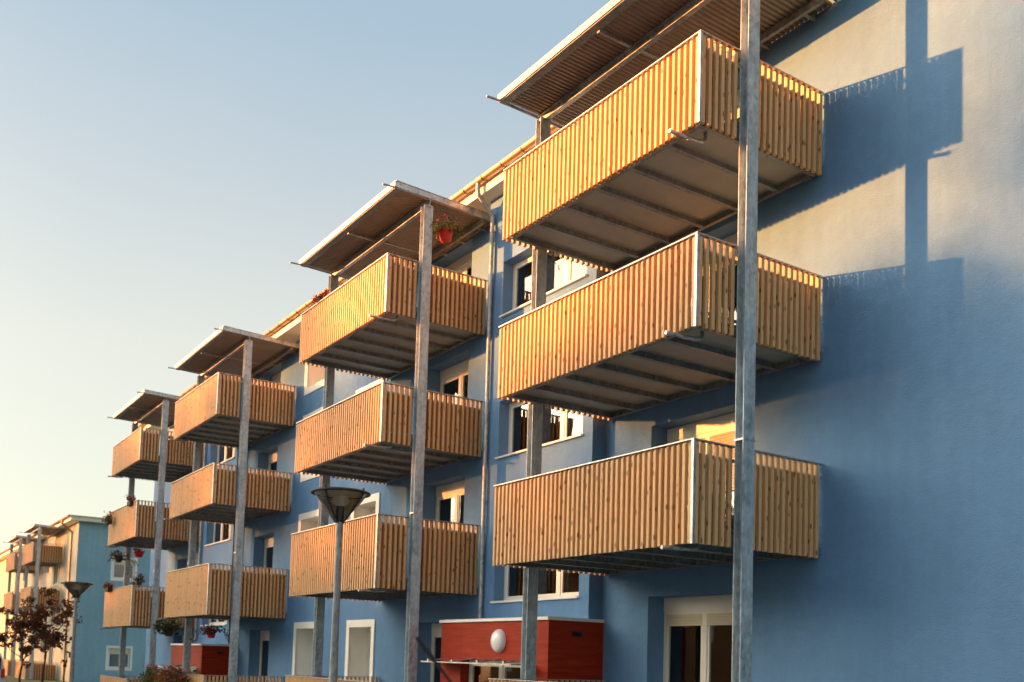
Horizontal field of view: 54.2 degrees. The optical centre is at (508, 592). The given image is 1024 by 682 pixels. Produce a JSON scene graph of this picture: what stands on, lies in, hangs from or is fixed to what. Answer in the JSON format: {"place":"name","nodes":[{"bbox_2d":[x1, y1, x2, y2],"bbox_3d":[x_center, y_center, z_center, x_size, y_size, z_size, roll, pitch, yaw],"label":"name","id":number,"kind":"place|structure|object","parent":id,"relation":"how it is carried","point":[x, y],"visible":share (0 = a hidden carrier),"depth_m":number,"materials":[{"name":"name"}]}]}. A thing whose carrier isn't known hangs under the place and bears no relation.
{"place":"outdoors","nodes":[
{"label":"outdoors","id":0,"kind":"place"},
{"bbox_2d":[5,675,65,681],"bbox_3d":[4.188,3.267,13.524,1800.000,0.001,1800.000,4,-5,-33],"label":"ground","id":1,"kind":"structure","parent":0,"point":[10,679],"depth_m":65.55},
{"bbox_2d":[3,544,12,659],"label":"steel post","id":2,"kind":"object","parent":1,"relation":"on","point":[8,590],"visible":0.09,"depth_m":78.78,"materials":[{"name":"grey metal"}]},
{"bbox_2d":[9,539,22,675],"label":"steel post","id":3,"kind":"object","parent":1,"relation":"on","point":[17,599],"visible":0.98,"depth_m":74.79,"materials":[{"name":"grey metal"}]},
{"bbox_2d":[19,534,30,660],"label":"steel post","id":4,"kind":"object","parent":1,"relation":"on","point":[26,570],"visible":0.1,"depth_m":71.60,"materials":[{"name":"grey metal"}]},
{"bbox_2d":[29,528,41,678],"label":"steel post","id":5,"kind":"object","parent":1,"relation":"on","point":[36,590],"visible":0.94,"depth_m":67.57,"materials":[{"name":"grey metal"}]},
{"bbox_2d":[5,587,82,681],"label":"young tree","id":6,"kind":"object","parent":1,"relation":"on","point":[53,639],"visible":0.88,"depth_m":35.77,"materials":[{"name":"brown plant"}]},
{"bbox_2d":[55,609,71,681],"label":"young tree","id":7,"kind":"object","parent":1,"relation":"on","point":[61,648],"visible":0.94,"depth_m":35.96,"materials":[{"name":"brown plant"}]},
{"bbox_2d":[118,423,137,677],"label":"steel post","id":8,"kind":"object","parent":1,"relation":"on","point":[126,580],"visible":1,"depth_m":41.00,"materials":[{"name":"grey metal"}]},
{"bbox_2d":[148,400,168,668],"bbox_3d":[-13.020,-1.440,37.168,0.360,11.540,0.320,4,-5,-33],"label":"steel post","id":9,"kind":"object","parent":1,"relation":"on","point":[159,527],"visible":1,"depth_m":37.17,"materials":[{"name":"grey metal"}]},
{"bbox_2d":[182,375,204,673],"bbox_3d":[-10.565,-1.593,33.473,0.360,11.490,0.320,4,-5,-33],"label":"steel post","id":10,"kind":"object","parent":1,"relation":"on","point":[191,559],"visible":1,"depth_m":33.40,"materials":[{"name":"grey metal"}]},
{"bbox_2d":[158,644,229,680],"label":"entrance porch","id":11,"kind":"object","parent":1,"relation":"on","point":[209,659],"visible":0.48,"depth_m":33.56,"materials":[{"name":"red wood"}]},
{"bbox_2d":[190,666,195,673],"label":"entrance door","id":12,"kind":"structure","parent":11,"relation":"in","point":[191,670],"depth_m":34.61,"materials":[{"name":"white plastic"}]},
{"bbox_2d":[228,340,252,681],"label":"steel post","id":13,"kind":"object","parent":1,"relation":"on","point":[239,523],"visible":1,"depth_m":29.50,"materials":[{"name":"grey metal"}]},
{"bbox_2d":[312,274,338,677],"bbox_3d":[-4.486,-2.060,24.333,0.360,11.540,0.320,4,-5,-33],"label":"steel post","id":14,"kind":"object","parent":1,"relation":"on","point":[323,520],"visible":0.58,"depth_m":24.21,"materials":[{"name":"grey metal"}]},
{"bbox_2d":[404,204,432,681],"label":"steel post","id":15,"kind":"object","parent":1,"relation":"on","point":[417,484],"visible":1,"depth_m":20.38,"materials":[{"name":"grey metal"}]},
{"bbox_2d":[421,616,604,681],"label":"entrance porch","id":16,"kind":"object","parent":1,"relation":"on","point":[567,649],"visible":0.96,"depth_m":17.81,"materials":[{"name":"red wood"}]},
{"bbox_2d":[469,660,520,681],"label":"entrance door","id":17,"kind":"structure","parent":16,"relation":"in","point":[477,672],"depth_m":18.75,"materials":[{"name":"white plastic"}]},
{"bbox_2d":[520,116,550,681],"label":"steel post","id":18,"kind":"object","parent":1,"relation":"on","point":[533,468],"visible":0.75,"depth_m":16.86,"materials":[{"name":"grey metal"}]},
{"bbox_2d":[731,0,759,681],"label":"steel post","id":19,"kind":"object","parent":1,"relation":"on","point":[744,439],"visible":1,"depth_m":12.98,"materials":[{"name":"grey metal"}]},
{"bbox_2d":[0,515,150,681],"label":"apartment building","id":20,"kind":"structure","parent":0,"point":[86,553],"depth_m":65.69,"materials":[{"name":"blue paint"}]},
{"bbox_2d":[3,591,32,610],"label":"balcony","id":21,"kind":"structure","parent":20,"relation":"attached to","point":[9,601],"depth_m":75.47,"materials":[{"name":"brown wood"}]},
{"bbox_2d":[3,659,35,675],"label":"balcony","id":22,"kind":"structure","parent":20,"relation":"attached to","point":[7,665],"depth_m":74.65,"materials":[{"name":"brown wood"}]},
{"bbox_2d":[5,551,41,573],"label":"balcony","id":23,"kind":"structure","parent":20,"relation":"attached to","point":[11,561],"depth_m":76.04,"materials":[{"name":"brown wood"}]},
{"bbox_2d":[5,535,43,544],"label":"balcony roof","id":24,"kind":"structure","parent":20,"relation":"attached to","point":[14,539],"depth_m":76.69,"materials":[{"name":"metal"}]},
{"bbox_2d":[15,661,55,679],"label":"balcony","id":25,"kind":"structure","parent":20,"relation":"attached to","point":[50,672],"depth_m":67.89,"materials":[{"name":"brown wood"}]},
{"bbox_2d":[19,586,60,608],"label":"balcony","id":26,"kind":"structure","parent":20,"relation":"attached to","point":[25,592],"depth_m":68.30,"materials":[{"name":"brown wood"}]},
{"bbox_2d":[22,542,63,566],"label":"balcony","id":27,"kind":"structure","parent":20,"relation":"attached to","point":[50,556],"depth_m":68.48,"materials":[{"name":"brown wood"}]},
{"bbox_2d":[21,524,64,536],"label":"balcony roof","id":28,"kind":"structure","parent":20,"relation":"attached to","point":[48,530],"depth_m":69.61,"materials":[{"name":"metal"}]},
{"bbox_2d":[50,647,53,664],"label":"window","id":29,"kind":"structure","parent":20,"relation":"in","point":[52,649],"depth_m":70.75,"materials":[{"name":"white plastic"}]},
{"bbox_2d":[52,564,58,585],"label":"window","id":30,"kind":"structure","parent":20,"relation":"in","point":[57,566],"depth_m":71.13,"materials":[{"name":"white plastic"}]},
{"bbox_2d":[105,646,132,670],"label":"window","id":31,"kind":"structure","parent":20,"relation":"in","point":[112,652],"depth_m":65.84,"materials":[{"name":"white paint"}]},
{"bbox_2d":[110,556,137,581],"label":"window","id":32,"kind":"structure","parent":20,"relation":"in","point":[117,569],"depth_m":66.24,"materials":[{"name":"white paint"}]},
{"bbox_2d":[0,0,610,552],"label":"sky","id":33,"kind":"structure","parent":0,"point":[166,165],"materials":[{"name":"blue"}]},
{"bbox_2d":[415,636,451,681],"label":"metal pole","id":34,"kind":"object","parent":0,"point":[428,652],"visible":1,"depth_m":3.90,"materials":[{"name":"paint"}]},
{"bbox_2d":[138,0,1023,681],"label":"apartment building","id":35,"kind":"structure","parent":0,"point":[896,412],"depth_m":13.66,"materials":[{"name":"blue paint"}]},
{"bbox_2d":[100,675,156,681],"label":"balcony","id":36,"kind":"structure","parent":35,"relation":"attached to","point":[106,678],"depth_m":39.05,"materials":[{"name":"brown wood"}]},
{"bbox_2d":[107,389,182,428],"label":"balcony roof","id":37,"kind":"structure","parent":35,"relation":"attached to","point":[144,406],"depth_m":39.42,"materials":[{"name":"metal"}]},
{"bbox_2d":[99,585,194,628],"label":"balcony","id":38,"kind":"structure","parent":35,"relation":"attached to","point":[129,606],"depth_m":37.31,"materials":[{"name":"brown wood"}]},
{"bbox_2d":[102,582,114,591],"bbox_3d":[-15.855,-0.230,39.698,0.459,0.403,1.044,4,-5,-33],"label":"flower trough","id":39,"kind":"object","parent":38,"relation":"attached to","point":[107,587],"visible":1,"depth_m":39.48,"materials":[{"name":"red plant"}]},
{"bbox_2d":[130,572,145,586],"bbox_3d":[-13.815,-0.480,37.386,0.511,0.549,0.679,4,-5,-33],"label":"flower trough","id":40,"kind":"object","parent":38,"relation":"attached to","point":[138,580],"visible":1,"depth_m":37.28,"materials":[{"name":"green plant"}]},
{"bbox_2d":[103,500,199,550],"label":"balcony","id":41,"kind":"structure","parent":35,"relation":"attached to","point":[134,525],"depth_m":37.82,"materials":[{"name":"brown wood"}]},
{"bbox_2d":[101,510,113,524],"bbox_3d":[-15.961,-3.015,39.942,0.396,0.566,0.744,4,-5,-33],"label":"flower trough","id":42,"kind":"object","parent":41,"relation":"attached to","point":[108,519],"visible":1,"depth_m":39.80,"materials":[{"name":"green plant"}]},
{"bbox_2d":[107,541,138,565],"bbox_3d":[-14.898,-1.508,38.595,1.256,0.940,1.125,4,-5,-33],"label":"hanging basket","id":43,"kind":"object","parent":41,"relation":"hanging from","point":[118,558],"visible":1,"depth_m":38.42,"materials":[{"name":"green plant"}]},
{"bbox_2d":[124,495,135,506],"bbox_3d":[-14.189,-3.466,37.582,0.443,0.430,0.545,2,-4,-5],"label":"flower trough","id":44,"kind":"object","parent":41,"relation":"attached to","point":[130,502],"visible":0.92,"depth_m":37.49,"materials":[{"name":"green plant"}]},
{"bbox_2d":[133,542,145,557],"bbox_3d":[-14.584,-1.699,39.587,0.505,0.606,0.489,4,-5,-33],"label":"hanging basket","id":45,"kind":"object","parent":41,"relation":"hanging from","point":[139,553],"visible":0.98,"depth_m":39.46,"materials":[{"name":"red plastic"}]},
{"bbox_2d":[107,427,203,482],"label":"balcony","id":46,"kind":"structure","parent":35,"relation":"attached to","point":[136,453],"depth_m":38.19,"materials":[{"name":"brown wood"}]},
{"bbox_2d":[200,619,226,625],"bbox_3d":[-10.241,0.560,35.321,0.360,1.229,2.874,4,-5,-33],"label":"window","id":47,"kind":"structure","parent":35,"relation":"in","point":[216,622],"depth_m":35.61,"materials":[{"name":"white plastic"}]},
{"bbox_2d":[204,522,231,546],"bbox_3d":[-10.156,-2.337,35.517,0.360,1.219,2.874,4,-5,-33],"label":"window","id":48,"kind":"structure","parent":35,"relation":"in","point":[221,532],"depth_m":35.91,"materials":[{"name":"white plastic"}]},
{"bbox_2d":[159,563,287,620],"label":"balcony","id":49,"kind":"structure","parent":35,"relation":"attached to","point":[202,591],"depth_m":29.97,"materials":[{"name":"brown wood"}]},
{"bbox_2d":[153,620,183,635],"bbox_3d":[-11.681,0.998,34.511,1.070,1.043,1.158,4,-5,-33],"label":"hanging basket","id":50,"kind":"object","parent":49,"relation":"hanging from","point":[167,628],"visible":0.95,"depth_m":34.38,"materials":[{"name":"green plant"}]},
{"bbox_2d":[189,617,238,644],"bbox_3d":[-9.365,1.178,31.884,1.570,0.983,1.261,3,-4,-20],"label":"hanging basket","id":51,"kind":"object","parent":49,"relation":"hanging from","point":[210,631],"visible":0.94,"depth_m":31.72,"materials":[{"name":"green plant"}]},
{"bbox_2d":[217,445,234,465],"bbox_3d":[-10.073,-5.175,35.710,0.360,1.229,2.874,4,-5,-33],"label":"window","id":52,"kind":"structure","parent":35,"relation":"in","point":[224,454],"depth_m":36.12,"materials":[{"name":"white plastic"}]},
{"bbox_2d":[164,462,291,524],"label":"balcony","id":53,"kind":"structure","parent":35,"relation":"attached to","point":[207,493],"depth_m":30.34,"materials":[{"name":"brown wood"}]},
{"bbox_2d":[173,671,282,681],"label":"balcony","id":54,"kind":"structure","parent":35,"relation":"attached to","point":[195,677],"depth_m":29.54,"materials":[{"name":"brown wood"}]},
{"bbox_2d":[138,664,163,681],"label":"flowering bush","id":55,"kind":"object","parent":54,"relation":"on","point":[148,672],"visible":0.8,"depth_m":32.03,"materials":[{"name":"green plant"}]},
{"bbox_2d":[151,666,172,681],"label":"flowering bush","id":56,"kind":"object","parent":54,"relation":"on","point":[160,676],"visible":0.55,"depth_m":31.04,"materials":[{"name":"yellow plant"}]},
{"bbox_2d":[162,665,190,681],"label":"flowering bush","id":57,"kind":"object","parent":54,"relation":"on","point":[174,676],"visible":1,"depth_m":29.87,"materials":[{"name":"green plant"}]},
{"bbox_2d":[169,372,295,448],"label":"balcony","id":58,"kind":"structure","parent":35,"relation":"attached to","point":[208,411],"depth_m":30.62,"materials":[{"name":"brown wood"}]},
{"bbox_2d":[167,325,299,381],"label":"balcony roof","id":59,"kind":"structure","parent":35,"relation":"attached to","point":[221,349],"depth_m":31.55,"materials":[{"name":"metal"}]},
{"bbox_2d":[259,630,268,680],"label":"balcony door","id":60,"kind":"structure","parent":35,"relation":"in","point":[264,635],"depth_m":32.82,"materials":[{"name":"white plastic"}]},
{"bbox_2d":[264,536,273,572],"bbox_3d":[-7.628,-0.743,32.542,0.070,2.194,1.794,4,-5,-33],"label":"balcony door","id":61,"kind":"structure","parent":35,"relation":"in","point":[268,550],"depth_m":33.03,"materials":[{"name":"white plastic"}]},
{"bbox_2d":[268,450,277,475],"bbox_3d":[-7.547,-3.531,32.731,0.070,2.264,1.794,4,-5,-33],"label":"balcony door","id":62,"kind":"structure","parent":35,"relation":"in","point":[272,457],"depth_m":33.20,"materials":[{"name":"glass"}]},
{"bbox_2d":[272,371,280,388],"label":"balcony door","id":63,"kind":"structure","parent":35,"relation":"in","point":[276,378],"depth_m":33.30,"materials":[{"name":"white plastic"}]},
{"bbox_2d":[285,675,377,681],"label":"balcony","id":64,"kind":"structure","parent":35,"relation":"attached to","point":[298,678],"depth_m":23.05,"materials":[{"name":"brown wood"}]},
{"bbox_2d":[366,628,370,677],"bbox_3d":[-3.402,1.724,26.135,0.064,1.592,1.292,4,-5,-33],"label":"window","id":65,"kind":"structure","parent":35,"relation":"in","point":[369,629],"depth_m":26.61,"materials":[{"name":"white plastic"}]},
{"bbox_2d":[289,513,479,601],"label":"balcony","id":66,"kind":"structure","parent":35,"relation":"attached to","point":[374,561],"depth_m":20.88,"materials":[{"name":"brown wood"}]},
{"bbox_2d":[294,381,483,484],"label":"balcony","id":67,"kind":"structure","parent":35,"relation":"attached to","point":[366,435],"depth_m":21.31,"materials":[{"name":"brown wood"}]},
{"bbox_2d":[290,180,489,279],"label":"balcony roof","id":68,"kind":"structure","parent":35,"relation":"attached to","point":[382,223],"depth_m":22.27,"materials":[{"name":"metal"}]},
{"bbox_2d":[422,208,463,249],"bbox_3d":[-1.336,-7.660,20.915,0.957,0.729,0.832,4,-5,-33],"label":"hanging basket","id":69,"kind":"object","parent":68,"relation":"hanging from","point":[445,234],"visible":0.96,"depth_m":20.77,"materials":[{"name":"red plant"}]},
{"bbox_2d":[299,253,487,380],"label":"balcony","id":70,"kind":"structure","parent":35,"relation":"attached to","point":[363,322],"depth_m":21.66,"materials":[{"name":"brown wood"}]},
{"bbox_2d":[311,289,329,305],"bbox_3d":[-4.409,-6.833,23.280,0.247,0.231,0.980,4,-5,-33],"label":"flower trough","id":71,"kind":"object","parent":70,"relation":"attached to","point":[320,296],"visible":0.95,"depth_m":23.18,"materials":[{"name":"green plant"}]},
{"bbox_2d":[430,623,441,681],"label":"balcony door","id":72,"kind":"structure","parent":35,"relation":"in","point":[436,628],"depth_m":23.33,"materials":[{"name":"white plastic"}]},
{"bbox_2d":[436,480,464,574],"bbox_3d":[-1.197,-1.325,22.881,0.070,2.424,1.894,4,-5,-33],"label":"balcony door","id":73,"kind":"structure","parent":35,"relation":"in","point":[449,497],"depth_m":23.16,"materials":[{"name":"white plastic"}]},
{"bbox_2d":[440,359,468,443],"bbox_3d":[-1.116,-4.088,23.069,0.070,2.444,1.894,4,-5,-33],"label":"balcony door","id":74,"kind":"structure","parent":35,"relation":"in","point":[454,379],"depth_m":23.31,"materials":[{"name":"white plastic"}]},
{"bbox_2d":[445,251,471,283],"bbox_3d":[-1.040,-6.686,23.245,0.070,2.294,1.894,4,-5,-33],"label":"balcony door","id":75,"kind":"structure","parent":35,"relation":"in","point":[463,265],"depth_m":23.32,"materials":[{"name":"white plastic"}]},
{"bbox_2d":[490,565,579,602],"bbox_3d":[0.586,-0.437,19.060,0.360,1.209,2.854,4,-5,-33],"label":"window","id":76,"kind":"structure","parent":35,"relation":"in","point":[552,585],"depth_m":19.10,"materials":[{"name":"white plastic"}]},
{"bbox_2d":[495,401,583,459],"bbox_3d":[0.671,-3.339,19.257,0.360,1.189,2.854,4,-5,-33],"label":"window","id":77,"kind":"structure","parent":35,"relation":"in","point":[558,426],"depth_m":19.44,"materials":[{"name":"white plastic"}]},
{"bbox_2d":[499,250,586,317],"bbox_3d":[0.756,-6.251,19.454,0.360,1.169,2.854,4,-5,-33],"label":"window","id":78,"kind":"structure","parent":35,"relation":"in","point":[561,273],"depth_m":19.68,"materials":[{"name":"white plastic"}]},
{"bbox_2d":[488,678,606,681],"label":"balcony","id":79,"kind":"structure","parent":35,"relation":"attached to","point":[512,680],"depth_m":16.38,"materials":[{"name":"brown wood"}]},
{"bbox_2d":[492,438,821,575],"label":"balcony","id":80,"kind":"structure","parent":35,"relation":"attached to","point":[609,516],"depth_m":13.67,"materials":[{"name":"brown wood"}]},
{"bbox_2d":[498,231,822,420],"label":"balcony","id":81,"kind":"structure","parent":35,"relation":"attached to","point":[624,340],"depth_m":14.11,"materials":[{"name":"brown wood"}]},
{"bbox_2d":[486,0,837,128],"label":"balcony roof","id":82,"kind":"structure","parent":35,"relation":"attached to","point":[608,48],"depth_m":15.26,"materials":[{"name":"metal"}]},
{"bbox_2d":[502,30,824,272],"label":"balcony","id":83,"kind":"structure","parent":35,"relation":"attached to","point":[637,167],"depth_m":14.47,"materials":[{"name":"brown wood"}]},
{"bbox_2d":[663,594,732,681],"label":"balcony door","id":84,"kind":"structure","parent":35,"relation":"in","point":[697,629],"depth_m":16.19,"materials":[{"name":"white plastic"}]},
{"bbox_2d":[667,412,734,533],"bbox_3d":[3.228,-1.627,16.223,0.072,2.384,1.914,4,-5,-33],"label":"balcony door","id":85,"kind":"structure","parent":35,"relation":"in","point":[720,429],"depth_m":16.17,"materials":[{"name":"glass"}]},
{"bbox_2d":[673,232,737,324],"bbox_3d":[3.310,-4.454,16.414,0.072,2.534,1.914,4,-5,-33],"label":"balcony door","id":86,"kind":"structure","parent":35,"relation":"in","point":[733,239],"depth_m":16.03,"materials":[{"name":"white plastic"}]},
{"bbox_2d":[724,89,739,127],"bbox_3d":[3.384,-6.978,16.586,0.072,2.234,1.914,4,-5,-33],"label":"balcony door","id":87,"kind":"structure","parent":35,"relation":"in","point":[738,101],"depth_m":16.15,"materials":[{"name":"white plastic"}]},
{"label":"pavement","id":88,"kind":"structure","parent":0,"visible":0},
{"bbox_2d":[0,653,5,681],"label":"parked van","id":89,"kind":"object","parent":88,"relation":"on","point":[2,674],"visible":1,"depth_m":45.03,"materials":[{"name":"paint"}]},
{"bbox_2d":[0,606,53,681],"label":"young tree","id":90,"kind":"object","parent":88,"relation":"on","point":[26,650],"visible":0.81,"depth_m":35.75,"materials":[{"name":"brown plant"}]},
{"bbox_2d":[60,581,92,681],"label":"street lamp","id":91,"kind":"object","parent":88,"relation":"on","point":[76,590],"visible":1,"depth_m":27.89,"materials":[{"name":"metal"}]},
{"bbox_2d":[310,485,370,681],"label":"street lamp","id":92,"kind":"object","parent":88,"relation":"on","point":[340,504],"visible":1,"depth_m":13.43,"materials":[{"name":"metal"}]}
]}

